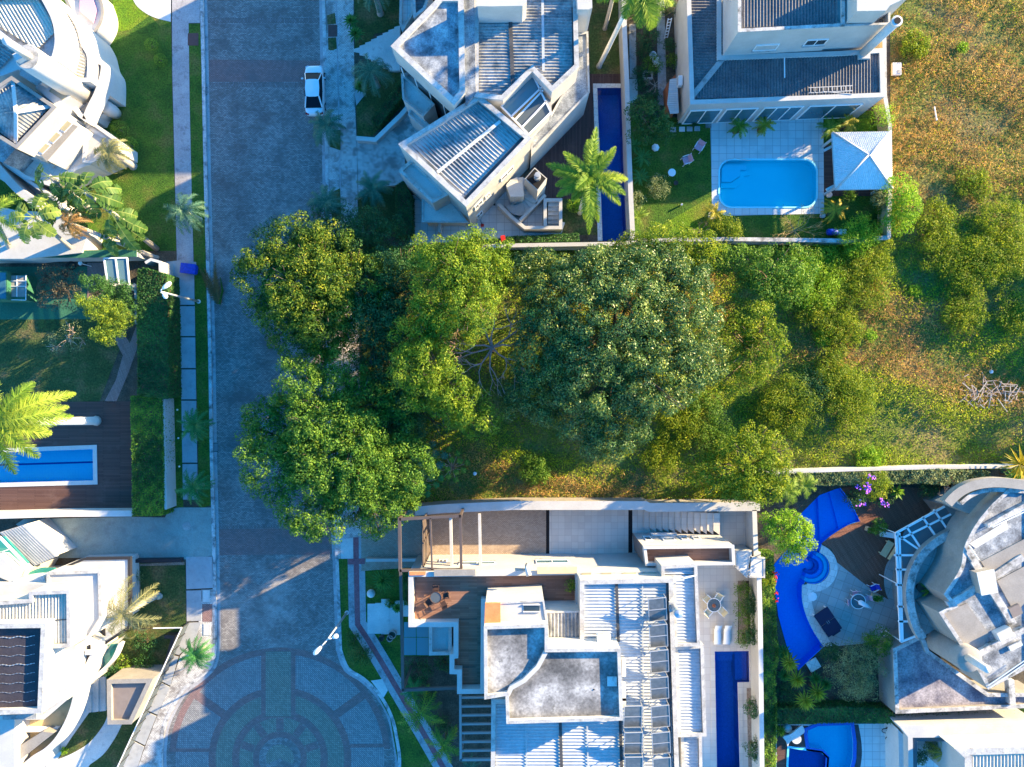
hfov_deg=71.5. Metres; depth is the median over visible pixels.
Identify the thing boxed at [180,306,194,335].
pavement
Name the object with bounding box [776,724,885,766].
patio
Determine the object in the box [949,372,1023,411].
palm debris
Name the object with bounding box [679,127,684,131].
stepping stone
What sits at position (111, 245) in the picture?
traveller palm
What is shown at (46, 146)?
window
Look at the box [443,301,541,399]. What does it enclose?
bare tree
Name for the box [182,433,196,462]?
pavement
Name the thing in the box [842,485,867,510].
garden bush
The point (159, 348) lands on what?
clipped hedge
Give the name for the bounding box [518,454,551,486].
wild bush
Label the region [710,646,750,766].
swimming pool
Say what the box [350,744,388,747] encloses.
plaza paving
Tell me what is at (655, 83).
dead shrub
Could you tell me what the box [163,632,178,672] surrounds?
planter wall
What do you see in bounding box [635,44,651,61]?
garden bush
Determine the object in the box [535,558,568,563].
window
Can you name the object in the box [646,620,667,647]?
solar panel
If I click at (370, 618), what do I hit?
entrance slab
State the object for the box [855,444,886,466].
wild bush
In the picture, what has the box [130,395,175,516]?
clipped hedge
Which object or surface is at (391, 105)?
border hedge
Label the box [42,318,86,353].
olive tree
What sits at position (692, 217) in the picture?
lawn
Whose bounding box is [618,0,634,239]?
boundary wall
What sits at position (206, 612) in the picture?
pavement
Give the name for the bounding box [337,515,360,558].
driveway
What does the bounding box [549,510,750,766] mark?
patio
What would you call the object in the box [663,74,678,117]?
awning
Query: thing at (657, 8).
garden bush
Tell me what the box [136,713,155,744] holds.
pavement
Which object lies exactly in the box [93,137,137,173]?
feathery palm
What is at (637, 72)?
garden bush
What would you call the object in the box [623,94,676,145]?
garden tree
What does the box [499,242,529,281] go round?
wild bush
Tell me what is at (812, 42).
window
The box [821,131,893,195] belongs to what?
pool pavilion
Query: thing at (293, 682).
plaza paving
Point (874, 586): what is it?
garden chair
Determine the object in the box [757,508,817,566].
citrus tree
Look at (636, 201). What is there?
garden bush
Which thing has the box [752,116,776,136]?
potted palm
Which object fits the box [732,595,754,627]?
bed shrub
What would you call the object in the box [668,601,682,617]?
water heater flue
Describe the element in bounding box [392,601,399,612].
cycad
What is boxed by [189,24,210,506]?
grass verge
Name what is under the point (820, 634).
pool coping
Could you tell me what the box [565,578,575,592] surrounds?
balcony plant
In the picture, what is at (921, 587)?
terrace planter
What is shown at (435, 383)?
bushy tree
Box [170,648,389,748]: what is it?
plaza paving
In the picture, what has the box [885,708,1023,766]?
courtyard house
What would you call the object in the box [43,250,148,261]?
boundary wall
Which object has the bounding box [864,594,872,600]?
terrace chair
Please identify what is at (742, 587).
bed shrub
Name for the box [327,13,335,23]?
grass verge
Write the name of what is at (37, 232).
traveller palm
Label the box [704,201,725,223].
potted palm
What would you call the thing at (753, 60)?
white house
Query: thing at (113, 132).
round shrub
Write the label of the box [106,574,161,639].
feathery palm
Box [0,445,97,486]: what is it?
lap pool
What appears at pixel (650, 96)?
garden bush
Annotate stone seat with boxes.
[806,657,820,672]
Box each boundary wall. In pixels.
[0,508,132,518]
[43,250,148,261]
[162,398,176,509]
[415,497,759,515]
[483,241,634,251]
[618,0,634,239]
[636,235,889,245]
[745,510,763,766]
[758,464,1018,473]
[873,38,891,237]
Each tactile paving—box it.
[348,558,364,564]
[353,537,445,766]
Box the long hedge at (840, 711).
[774,699,1023,724]
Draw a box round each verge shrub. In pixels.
[345,631,362,649]
[350,644,373,667]
[384,599,395,607]
[404,655,433,685]
[419,691,436,705]
[428,711,451,737]
[433,655,448,672]
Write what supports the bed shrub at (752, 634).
on the ground at (132, 384)
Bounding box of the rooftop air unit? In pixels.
[596,632,610,641]
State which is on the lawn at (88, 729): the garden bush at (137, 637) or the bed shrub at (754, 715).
the garden bush at (137, 637)
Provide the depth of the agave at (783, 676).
65.59 m
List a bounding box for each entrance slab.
[367,604,374,633]
[375,603,380,633]
[381,599,389,633]
[390,605,399,634]
[395,600,407,616]
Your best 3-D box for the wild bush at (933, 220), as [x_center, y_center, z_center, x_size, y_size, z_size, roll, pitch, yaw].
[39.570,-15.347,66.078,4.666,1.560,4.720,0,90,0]
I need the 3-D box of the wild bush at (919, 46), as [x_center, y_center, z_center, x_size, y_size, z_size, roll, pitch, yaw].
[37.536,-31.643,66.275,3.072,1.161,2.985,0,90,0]
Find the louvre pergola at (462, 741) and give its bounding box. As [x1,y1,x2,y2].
[459,694,491,760]
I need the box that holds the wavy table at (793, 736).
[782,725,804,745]
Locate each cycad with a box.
[372,568,393,592]
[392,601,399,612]
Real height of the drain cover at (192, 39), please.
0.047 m
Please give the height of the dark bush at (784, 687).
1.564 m
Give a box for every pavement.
[117,742,143,766]
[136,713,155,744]
[138,589,212,766]
[149,683,169,713]
[162,656,177,684]
[165,260,195,277]
[172,0,199,261]
[175,622,200,654]
[179,275,194,304]
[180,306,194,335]
[180,337,195,367]
[181,369,195,398]
[181,401,196,430]
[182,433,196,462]
[182,464,197,499]
[186,556,212,588]
[186,590,200,620]
[202,604,211,621]
[326,0,359,514]
[335,0,341,221]
[341,538,352,558]
[347,537,452,766]
[371,679,387,696]
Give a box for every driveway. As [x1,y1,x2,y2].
[16,507,211,558]
[133,0,170,21]
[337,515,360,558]
[357,114,417,198]
[361,510,545,570]
[546,510,548,553]
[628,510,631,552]
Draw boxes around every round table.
[430,591,441,603]
[668,169,675,176]
[707,598,720,611]
[851,594,865,608]
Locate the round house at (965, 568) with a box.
[877,475,1023,713]
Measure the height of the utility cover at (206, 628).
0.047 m
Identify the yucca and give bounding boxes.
[342,13,357,28]
[348,26,365,43]
[355,80,367,93]
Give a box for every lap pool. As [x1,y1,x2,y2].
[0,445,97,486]
[597,88,625,240]
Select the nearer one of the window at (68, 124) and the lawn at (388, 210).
the window at (68, 124)
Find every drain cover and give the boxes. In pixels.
[188,33,197,45]
[328,25,336,36]
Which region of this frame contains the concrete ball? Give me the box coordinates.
[367,589,374,597]
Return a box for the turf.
[0,267,92,318]
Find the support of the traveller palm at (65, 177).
on the lawn at (147, 185)
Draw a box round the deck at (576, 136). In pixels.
[531,74,626,241]
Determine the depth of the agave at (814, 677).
65.62 m
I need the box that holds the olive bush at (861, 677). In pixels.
[822,637,888,701]
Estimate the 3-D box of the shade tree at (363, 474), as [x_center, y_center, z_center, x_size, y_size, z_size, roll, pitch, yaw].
[-15.176,5.875,62.442,17.796,8.970,15.775,44,90,0]
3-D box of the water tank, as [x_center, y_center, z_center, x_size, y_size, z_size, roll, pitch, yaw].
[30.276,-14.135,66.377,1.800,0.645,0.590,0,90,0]
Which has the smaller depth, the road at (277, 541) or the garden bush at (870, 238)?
the garden bush at (870, 238)
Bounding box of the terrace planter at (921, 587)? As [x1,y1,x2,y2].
[916,583,928,596]
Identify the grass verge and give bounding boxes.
[174,278,182,507]
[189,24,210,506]
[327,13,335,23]
[328,37,336,50]
[330,130,339,149]
[331,188,340,220]
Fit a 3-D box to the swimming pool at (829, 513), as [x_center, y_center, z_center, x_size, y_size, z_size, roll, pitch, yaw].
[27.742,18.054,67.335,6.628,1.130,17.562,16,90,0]
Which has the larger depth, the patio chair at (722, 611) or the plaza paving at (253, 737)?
the plaza paving at (253, 737)
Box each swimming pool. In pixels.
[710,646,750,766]
[718,158,817,207]
[774,488,859,669]
[804,722,856,766]
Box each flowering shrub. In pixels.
[762,571,778,602]
[855,470,892,507]
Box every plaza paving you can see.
[169,748,211,751]
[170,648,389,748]
[176,655,383,766]
[194,691,225,716]
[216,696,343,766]
[232,713,327,766]
[239,717,320,766]
[241,741,254,751]
[253,731,306,766]
[254,723,266,737]
[259,737,300,766]
[261,650,265,715]
[266,652,290,715]
[266,744,293,763]
[276,718,283,730]
[291,650,295,715]
[293,723,305,737]
[304,741,318,751]
[334,691,365,717]
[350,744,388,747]
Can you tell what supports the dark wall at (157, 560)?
on the driveway at (167, 535)
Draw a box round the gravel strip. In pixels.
[140,562,184,565]
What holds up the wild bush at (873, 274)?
on the wild ground at (940, 432)
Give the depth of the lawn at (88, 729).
66.79 m
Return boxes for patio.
[48,674,105,761]
[410,195,564,244]
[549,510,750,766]
[630,79,637,103]
[711,119,823,215]
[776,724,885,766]
[803,563,898,645]
[824,145,877,195]
[884,555,895,608]
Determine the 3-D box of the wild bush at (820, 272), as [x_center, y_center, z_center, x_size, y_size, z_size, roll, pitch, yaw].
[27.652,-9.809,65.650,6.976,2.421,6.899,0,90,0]
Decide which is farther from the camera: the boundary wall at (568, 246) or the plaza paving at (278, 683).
the plaza paving at (278, 683)
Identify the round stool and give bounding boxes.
[783,723,791,732]
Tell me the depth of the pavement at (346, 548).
66.76 m
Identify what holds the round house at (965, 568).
on the ground at (132, 384)
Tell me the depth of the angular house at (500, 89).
59.18 m
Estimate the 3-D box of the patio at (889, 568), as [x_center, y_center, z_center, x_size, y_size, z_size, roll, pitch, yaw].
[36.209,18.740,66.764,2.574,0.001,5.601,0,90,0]
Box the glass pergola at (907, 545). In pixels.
[879,506,951,642]
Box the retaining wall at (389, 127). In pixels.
[356,106,407,143]
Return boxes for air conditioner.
[677,75,682,87]
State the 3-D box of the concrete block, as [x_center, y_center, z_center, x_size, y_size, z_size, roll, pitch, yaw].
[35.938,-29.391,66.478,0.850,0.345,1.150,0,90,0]
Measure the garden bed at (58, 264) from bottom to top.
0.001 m
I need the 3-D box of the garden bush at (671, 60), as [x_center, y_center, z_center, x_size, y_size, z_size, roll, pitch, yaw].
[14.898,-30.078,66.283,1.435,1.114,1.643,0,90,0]
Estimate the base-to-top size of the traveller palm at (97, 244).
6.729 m
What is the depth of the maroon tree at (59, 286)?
63.86 m
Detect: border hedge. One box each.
[370,77,402,129]
[394,181,415,238]
[402,572,407,605]
[501,233,579,243]
[764,468,990,485]
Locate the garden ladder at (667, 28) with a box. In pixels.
[664,18,671,38]
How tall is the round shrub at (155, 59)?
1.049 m
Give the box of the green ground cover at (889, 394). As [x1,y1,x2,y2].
[361,0,1023,508]
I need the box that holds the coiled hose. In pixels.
[65,261,76,269]
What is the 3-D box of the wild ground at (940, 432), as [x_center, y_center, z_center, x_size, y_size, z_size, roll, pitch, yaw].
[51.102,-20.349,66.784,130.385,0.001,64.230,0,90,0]
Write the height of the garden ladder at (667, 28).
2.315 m
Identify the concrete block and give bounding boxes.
[891,62,901,75]
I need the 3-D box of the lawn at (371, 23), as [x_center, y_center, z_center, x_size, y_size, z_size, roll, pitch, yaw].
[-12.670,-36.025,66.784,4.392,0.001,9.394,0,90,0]
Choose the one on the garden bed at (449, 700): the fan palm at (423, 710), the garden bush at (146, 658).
the fan palm at (423, 710)
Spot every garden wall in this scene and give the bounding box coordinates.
[133,283,140,323]
[356,180,401,198]
[366,557,416,561]
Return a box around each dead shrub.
[645,73,666,93]
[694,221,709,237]
[773,205,824,253]
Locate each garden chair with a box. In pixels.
[680,153,693,166]
[693,138,706,153]
[867,582,880,592]
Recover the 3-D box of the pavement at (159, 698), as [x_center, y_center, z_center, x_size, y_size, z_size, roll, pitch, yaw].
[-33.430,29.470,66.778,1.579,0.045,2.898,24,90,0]
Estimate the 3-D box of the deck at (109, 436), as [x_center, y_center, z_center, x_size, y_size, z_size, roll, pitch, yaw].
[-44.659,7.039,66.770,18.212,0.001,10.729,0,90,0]
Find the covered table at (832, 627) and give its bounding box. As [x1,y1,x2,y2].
[812,606,841,636]
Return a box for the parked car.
[301,65,325,116]
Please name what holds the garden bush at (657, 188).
on the lawn at (692, 188)
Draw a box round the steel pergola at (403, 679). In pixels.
[398,507,463,691]
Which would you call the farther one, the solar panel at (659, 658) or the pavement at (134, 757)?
the pavement at (134, 757)
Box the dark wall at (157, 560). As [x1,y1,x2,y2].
[135,557,183,562]
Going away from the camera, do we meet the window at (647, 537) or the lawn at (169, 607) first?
the window at (647, 537)
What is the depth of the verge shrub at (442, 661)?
66.19 m
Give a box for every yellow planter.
[864,526,878,533]
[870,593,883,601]
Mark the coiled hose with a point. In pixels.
(69, 263)
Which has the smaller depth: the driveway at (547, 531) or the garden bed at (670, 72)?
the driveway at (547, 531)
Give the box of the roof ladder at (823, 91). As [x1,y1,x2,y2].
[808,85,851,94]
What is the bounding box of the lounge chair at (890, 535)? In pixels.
[879,531,897,538]
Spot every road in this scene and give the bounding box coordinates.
[163,0,394,766]
[208,18,319,22]
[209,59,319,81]
[209,83,304,86]
[219,524,330,528]
[219,528,331,554]
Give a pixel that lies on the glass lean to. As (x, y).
(116, 267)
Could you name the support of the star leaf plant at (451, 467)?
on the wild ground at (940, 432)
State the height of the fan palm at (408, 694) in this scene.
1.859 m
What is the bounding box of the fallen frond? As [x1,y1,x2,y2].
[198,261,223,304]
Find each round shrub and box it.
[109,120,129,138]
[124,136,138,150]
[144,38,158,52]
[153,53,167,66]
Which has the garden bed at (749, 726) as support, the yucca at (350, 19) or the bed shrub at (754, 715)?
the bed shrub at (754, 715)
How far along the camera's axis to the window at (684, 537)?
64.25 m
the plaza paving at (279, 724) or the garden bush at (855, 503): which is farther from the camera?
the plaza paving at (279, 724)
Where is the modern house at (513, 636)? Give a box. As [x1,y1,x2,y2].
[404,510,764,766]
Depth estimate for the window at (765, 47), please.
60.83 m
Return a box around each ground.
[0,0,1023,765]
[362,0,1023,508]
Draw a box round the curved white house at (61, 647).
[0,518,139,766]
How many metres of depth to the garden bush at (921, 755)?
65.56 m
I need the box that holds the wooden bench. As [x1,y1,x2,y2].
[879,540,894,559]
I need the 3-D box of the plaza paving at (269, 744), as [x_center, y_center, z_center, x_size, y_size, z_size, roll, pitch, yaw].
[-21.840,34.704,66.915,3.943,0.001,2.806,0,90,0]
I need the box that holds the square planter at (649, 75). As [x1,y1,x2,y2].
[642,71,652,79]
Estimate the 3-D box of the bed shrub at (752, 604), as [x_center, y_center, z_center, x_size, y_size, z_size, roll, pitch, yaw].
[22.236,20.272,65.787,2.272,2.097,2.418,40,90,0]
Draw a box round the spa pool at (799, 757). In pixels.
[786,746,827,766]
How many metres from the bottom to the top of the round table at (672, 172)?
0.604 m
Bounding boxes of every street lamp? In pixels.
[160,282,200,303]
[313,611,348,654]
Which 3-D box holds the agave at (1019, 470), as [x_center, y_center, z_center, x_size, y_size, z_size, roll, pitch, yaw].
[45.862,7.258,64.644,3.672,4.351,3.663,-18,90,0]
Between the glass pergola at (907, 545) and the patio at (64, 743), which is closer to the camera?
the glass pergola at (907, 545)
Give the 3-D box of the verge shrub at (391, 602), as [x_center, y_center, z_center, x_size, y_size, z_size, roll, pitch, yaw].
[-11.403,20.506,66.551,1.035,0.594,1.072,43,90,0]
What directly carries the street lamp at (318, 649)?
on the lawn at (413, 754)
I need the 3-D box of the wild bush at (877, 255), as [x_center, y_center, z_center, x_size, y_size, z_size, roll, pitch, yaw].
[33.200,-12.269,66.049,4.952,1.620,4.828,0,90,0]
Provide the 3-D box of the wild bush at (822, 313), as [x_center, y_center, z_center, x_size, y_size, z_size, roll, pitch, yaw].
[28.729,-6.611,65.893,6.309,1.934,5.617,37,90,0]
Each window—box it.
[11,276,24,296]
[39,143,50,153]
[49,88,66,99]
[49,132,61,143]
[60,120,73,132]
[438,558,447,562]
[458,560,495,564]
[474,199,483,211]
[476,210,484,220]
[485,192,490,200]
[500,165,514,183]
[524,605,539,610]
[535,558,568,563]
[642,535,652,540]
[650,532,676,535]
[660,536,675,540]
[678,535,688,539]
[682,109,722,123]
[690,535,700,539]
[716,108,758,122]
[751,44,779,52]
[752,106,803,121]
[795,104,862,119]
[801,39,828,47]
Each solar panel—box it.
[622,701,642,727]
[622,726,642,753]
[623,753,642,766]
[645,593,666,621]
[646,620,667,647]
[647,646,668,673]
[647,672,668,699]
[648,699,669,727]
[649,727,670,754]
[650,753,670,766]
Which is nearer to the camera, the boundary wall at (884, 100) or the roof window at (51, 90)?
the roof window at (51, 90)
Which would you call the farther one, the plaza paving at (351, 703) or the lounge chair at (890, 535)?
the plaza paving at (351, 703)
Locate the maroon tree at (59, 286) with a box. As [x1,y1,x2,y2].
[34,264,84,312]
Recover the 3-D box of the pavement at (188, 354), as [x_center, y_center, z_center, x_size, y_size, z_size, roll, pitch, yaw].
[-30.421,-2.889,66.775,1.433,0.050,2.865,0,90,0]
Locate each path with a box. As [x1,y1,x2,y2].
[41,718,121,766]
[104,327,136,401]
[354,89,363,104]
[629,24,636,77]
[657,1,665,104]
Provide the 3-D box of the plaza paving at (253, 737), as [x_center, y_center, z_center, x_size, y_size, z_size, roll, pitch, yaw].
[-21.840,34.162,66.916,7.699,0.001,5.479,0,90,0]
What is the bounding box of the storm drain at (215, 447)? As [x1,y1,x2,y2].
[213,443,217,451]
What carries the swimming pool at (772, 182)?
in the patio at (794, 139)
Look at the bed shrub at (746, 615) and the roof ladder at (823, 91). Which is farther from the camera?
the bed shrub at (746, 615)
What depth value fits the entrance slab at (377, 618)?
66.69 m
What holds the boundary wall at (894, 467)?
on the wild ground at (940, 432)
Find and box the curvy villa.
[0,0,137,262]
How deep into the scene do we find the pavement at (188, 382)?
66.75 m
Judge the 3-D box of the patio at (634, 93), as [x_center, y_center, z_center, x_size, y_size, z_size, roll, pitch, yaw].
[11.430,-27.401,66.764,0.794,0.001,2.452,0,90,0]
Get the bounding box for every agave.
[777,669,790,681]
[778,645,791,659]
[779,652,799,673]
[786,668,806,688]
[794,689,814,711]
[806,681,828,701]
[807,671,822,684]
[820,677,832,690]
[998,444,1023,478]
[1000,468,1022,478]
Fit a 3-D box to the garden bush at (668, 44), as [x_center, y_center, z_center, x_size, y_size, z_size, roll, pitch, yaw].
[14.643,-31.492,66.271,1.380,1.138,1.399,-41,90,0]
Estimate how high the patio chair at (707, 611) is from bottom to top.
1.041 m
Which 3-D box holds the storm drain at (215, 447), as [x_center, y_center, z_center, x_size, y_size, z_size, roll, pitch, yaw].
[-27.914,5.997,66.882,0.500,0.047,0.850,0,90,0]
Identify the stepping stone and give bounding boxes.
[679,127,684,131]
[687,126,692,130]
[694,126,699,130]
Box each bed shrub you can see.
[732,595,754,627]
[733,580,751,599]
[735,627,752,648]
[740,592,763,615]
[742,695,758,719]
[742,734,767,762]
[743,623,766,644]
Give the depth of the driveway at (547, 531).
66.75 m
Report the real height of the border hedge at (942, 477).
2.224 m
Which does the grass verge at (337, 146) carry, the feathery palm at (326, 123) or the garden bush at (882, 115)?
the feathery palm at (326, 123)
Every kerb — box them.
[159,0,216,766]
[322,0,400,766]
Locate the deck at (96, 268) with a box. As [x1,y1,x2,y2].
[87,263,104,299]
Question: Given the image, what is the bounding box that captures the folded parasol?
[855,599,870,608]
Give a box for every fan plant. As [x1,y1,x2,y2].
[631,138,640,153]
[633,148,650,168]
[633,168,649,184]
[634,207,647,227]
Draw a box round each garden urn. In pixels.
[379,634,384,641]
[388,630,396,638]
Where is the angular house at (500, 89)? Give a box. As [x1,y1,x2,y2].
[391,0,591,235]
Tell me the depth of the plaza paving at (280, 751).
66.92 m
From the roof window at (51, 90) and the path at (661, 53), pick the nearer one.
the roof window at (51, 90)
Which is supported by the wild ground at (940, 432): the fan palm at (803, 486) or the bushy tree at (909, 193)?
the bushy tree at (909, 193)
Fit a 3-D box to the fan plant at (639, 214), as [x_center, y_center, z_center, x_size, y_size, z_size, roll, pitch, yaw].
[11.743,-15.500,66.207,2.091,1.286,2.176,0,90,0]
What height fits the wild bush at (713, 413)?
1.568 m
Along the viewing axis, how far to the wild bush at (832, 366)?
65.72 m
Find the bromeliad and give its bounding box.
[890,485,904,499]
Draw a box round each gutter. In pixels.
[163,0,220,766]
[319,0,397,766]
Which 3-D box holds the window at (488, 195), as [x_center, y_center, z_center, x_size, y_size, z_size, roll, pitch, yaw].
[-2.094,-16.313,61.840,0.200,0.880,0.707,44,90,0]
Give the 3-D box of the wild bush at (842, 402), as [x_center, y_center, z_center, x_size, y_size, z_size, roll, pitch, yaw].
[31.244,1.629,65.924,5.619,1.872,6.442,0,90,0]
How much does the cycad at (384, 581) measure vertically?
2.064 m
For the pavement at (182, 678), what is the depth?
66.77 m
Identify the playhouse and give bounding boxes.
[0,271,35,301]
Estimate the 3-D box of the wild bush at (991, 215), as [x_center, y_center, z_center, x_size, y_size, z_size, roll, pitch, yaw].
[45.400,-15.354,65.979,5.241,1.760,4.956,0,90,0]
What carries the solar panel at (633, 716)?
on the modern house at (513, 636)
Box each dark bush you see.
[775,679,798,705]
[817,642,842,663]
[861,624,894,657]
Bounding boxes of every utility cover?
[203,590,209,601]
[203,623,210,634]
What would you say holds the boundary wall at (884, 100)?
on the ground at (132, 384)
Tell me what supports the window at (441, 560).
in the modern house at (513, 636)
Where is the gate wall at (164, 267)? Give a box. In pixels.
[145,258,173,275]
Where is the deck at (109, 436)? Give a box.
[0,401,132,509]
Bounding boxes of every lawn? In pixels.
[0,0,175,250]
[0,319,118,401]
[58,629,179,766]
[113,0,169,31]
[131,562,185,628]
[339,559,448,766]
[354,0,399,47]
[355,65,404,135]
[358,187,409,230]
[562,198,597,234]
[589,0,619,73]
[630,111,877,238]
[661,196,711,234]
[824,118,877,132]
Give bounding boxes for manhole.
[182,522,190,529]
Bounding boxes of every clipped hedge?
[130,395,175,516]
[136,267,181,398]
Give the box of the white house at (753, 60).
[674,0,905,123]
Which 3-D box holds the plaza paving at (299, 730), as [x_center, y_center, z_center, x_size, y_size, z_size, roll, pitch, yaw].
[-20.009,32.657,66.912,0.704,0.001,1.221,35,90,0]
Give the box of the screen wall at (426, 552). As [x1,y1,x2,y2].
[422,513,430,566]
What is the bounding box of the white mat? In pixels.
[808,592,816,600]
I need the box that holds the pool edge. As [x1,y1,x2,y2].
[593,84,620,240]
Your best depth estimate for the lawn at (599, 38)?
66.78 m
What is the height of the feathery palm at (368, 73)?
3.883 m
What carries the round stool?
on the deck at (781, 752)
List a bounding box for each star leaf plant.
[408,440,448,480]
[409,469,443,496]
[434,446,469,482]
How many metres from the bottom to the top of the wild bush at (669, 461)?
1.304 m
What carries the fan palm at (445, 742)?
on the garden bed at (449, 700)
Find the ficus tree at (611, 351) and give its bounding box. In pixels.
[495,239,731,464]
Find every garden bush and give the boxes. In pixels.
[60,747,68,754]
[103,662,122,678]
[115,653,132,670]
[131,629,157,654]
[132,648,157,668]
[135,569,143,581]
[566,198,580,212]
[626,189,647,211]
[630,0,668,20]
[631,65,647,79]
[633,76,650,92]
[635,25,661,52]
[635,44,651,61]
[640,53,663,75]
[643,88,662,104]
[647,173,670,199]
[661,1,676,16]
[662,37,676,50]
[665,52,677,69]
[708,213,745,246]
[740,483,771,508]
[832,211,884,257]
[842,190,858,203]
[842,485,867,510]
[868,103,895,130]
[870,190,892,210]
[870,517,888,536]
[872,488,893,507]
[916,478,942,497]
[917,749,928,765]
[922,741,938,759]
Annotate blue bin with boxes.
[180,263,197,274]
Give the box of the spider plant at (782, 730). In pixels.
[776,724,785,737]
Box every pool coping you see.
[802,584,831,646]
[807,545,837,591]
[854,724,861,766]
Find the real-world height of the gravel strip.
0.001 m
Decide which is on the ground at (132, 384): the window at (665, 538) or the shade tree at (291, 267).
the shade tree at (291, 267)
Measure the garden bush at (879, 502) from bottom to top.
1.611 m
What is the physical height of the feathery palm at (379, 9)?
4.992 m
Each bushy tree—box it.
[386,312,504,441]
[404,223,514,360]
[589,219,728,279]
[677,419,793,508]
[708,297,791,397]
[711,240,819,322]
[879,171,923,238]
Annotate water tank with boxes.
[826,229,846,234]
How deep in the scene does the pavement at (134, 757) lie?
66.75 m
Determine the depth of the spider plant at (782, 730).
65.84 m
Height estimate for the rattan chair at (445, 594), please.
0.946 m
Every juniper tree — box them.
[73,291,138,346]
[78,273,139,322]
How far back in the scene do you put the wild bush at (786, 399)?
65.48 m
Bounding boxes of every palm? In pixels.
[0,192,22,248]
[0,381,100,473]
[9,193,85,261]
[34,163,96,216]
[43,188,101,249]
[59,172,124,219]
[59,210,158,259]
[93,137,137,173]
[93,193,159,252]
[98,215,144,256]
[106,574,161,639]
[163,192,210,234]
[174,468,214,506]
[177,408,215,443]
[178,635,214,673]
[306,184,345,221]
[308,108,345,147]
[351,53,394,96]
[355,170,393,208]
[357,0,389,16]
[397,684,444,733]
[400,677,424,702]
[424,725,463,763]
[462,755,481,766]
[546,127,627,234]
[596,0,674,68]
[602,0,619,30]
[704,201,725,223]
[727,117,750,137]
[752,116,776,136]
[770,476,801,506]
[791,472,817,498]
[816,116,841,138]
[820,199,847,222]
[837,114,858,131]
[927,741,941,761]
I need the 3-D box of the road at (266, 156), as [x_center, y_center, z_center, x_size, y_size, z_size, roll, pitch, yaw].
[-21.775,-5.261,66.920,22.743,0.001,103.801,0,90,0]
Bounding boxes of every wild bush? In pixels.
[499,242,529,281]
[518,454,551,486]
[638,439,680,481]
[652,400,707,450]
[680,389,726,432]
[692,413,737,451]
[752,371,825,439]
[780,242,845,313]
[785,362,834,415]
[788,280,858,342]
[812,343,860,395]
[813,328,833,348]
[816,244,869,297]
[820,368,879,433]
[825,313,866,351]
[834,251,896,313]
[844,225,895,275]
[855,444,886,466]
[863,328,877,342]
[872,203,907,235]
[898,28,930,59]
[908,284,922,297]
[912,193,961,242]
[915,225,965,278]
[938,281,990,336]
[940,232,1018,297]
[953,164,999,203]
[956,41,968,53]
[972,193,1023,242]
[982,223,1023,284]
[990,285,1023,340]
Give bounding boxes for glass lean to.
[103,257,136,290]
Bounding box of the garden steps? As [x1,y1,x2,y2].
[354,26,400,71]
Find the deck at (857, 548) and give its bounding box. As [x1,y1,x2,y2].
[821,486,933,599]
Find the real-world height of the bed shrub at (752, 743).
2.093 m
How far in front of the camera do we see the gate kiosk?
63.83 m
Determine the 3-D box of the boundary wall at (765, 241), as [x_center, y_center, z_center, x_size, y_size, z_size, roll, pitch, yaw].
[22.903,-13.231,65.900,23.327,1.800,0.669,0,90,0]
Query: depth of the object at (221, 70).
66.92 m
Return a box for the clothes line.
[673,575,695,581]
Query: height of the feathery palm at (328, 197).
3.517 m
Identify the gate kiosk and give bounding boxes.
[107,665,162,724]
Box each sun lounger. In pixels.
[713,626,721,644]
[723,625,731,644]
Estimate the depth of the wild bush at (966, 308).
65.78 m
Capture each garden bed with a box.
[0,261,89,266]
[404,656,490,766]
[627,0,674,115]
[738,581,747,643]
[747,688,751,766]
[774,640,888,707]
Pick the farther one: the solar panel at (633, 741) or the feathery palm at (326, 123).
the feathery palm at (326, 123)
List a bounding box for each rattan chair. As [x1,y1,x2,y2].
[423,597,431,608]
[432,584,438,590]
[440,600,447,610]
[442,591,449,598]
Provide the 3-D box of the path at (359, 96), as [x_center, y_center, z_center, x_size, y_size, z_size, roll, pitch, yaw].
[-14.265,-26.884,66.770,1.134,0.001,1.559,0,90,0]
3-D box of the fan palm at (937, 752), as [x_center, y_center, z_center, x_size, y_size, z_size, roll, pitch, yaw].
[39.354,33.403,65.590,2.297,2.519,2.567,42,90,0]
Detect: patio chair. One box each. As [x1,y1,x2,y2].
[701,595,710,603]
[702,608,712,618]
[712,591,723,601]
[717,606,727,616]
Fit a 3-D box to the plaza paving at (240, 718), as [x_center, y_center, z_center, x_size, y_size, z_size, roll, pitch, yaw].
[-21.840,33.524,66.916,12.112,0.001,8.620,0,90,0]
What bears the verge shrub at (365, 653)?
on the lawn at (413, 754)
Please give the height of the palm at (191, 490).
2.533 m
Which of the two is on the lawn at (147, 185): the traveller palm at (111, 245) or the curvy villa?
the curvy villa
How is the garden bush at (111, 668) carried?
on the lawn at (88, 729)
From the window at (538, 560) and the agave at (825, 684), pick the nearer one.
the window at (538, 560)
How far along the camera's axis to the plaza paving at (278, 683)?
66.91 m
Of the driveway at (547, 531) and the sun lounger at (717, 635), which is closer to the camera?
the sun lounger at (717, 635)
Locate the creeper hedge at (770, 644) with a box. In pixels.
[758,548,778,766]
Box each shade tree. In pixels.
[229,210,391,367]
[232,341,439,544]
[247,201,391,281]
[320,206,447,385]
[331,328,461,476]
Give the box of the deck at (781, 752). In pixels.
[777,725,807,766]

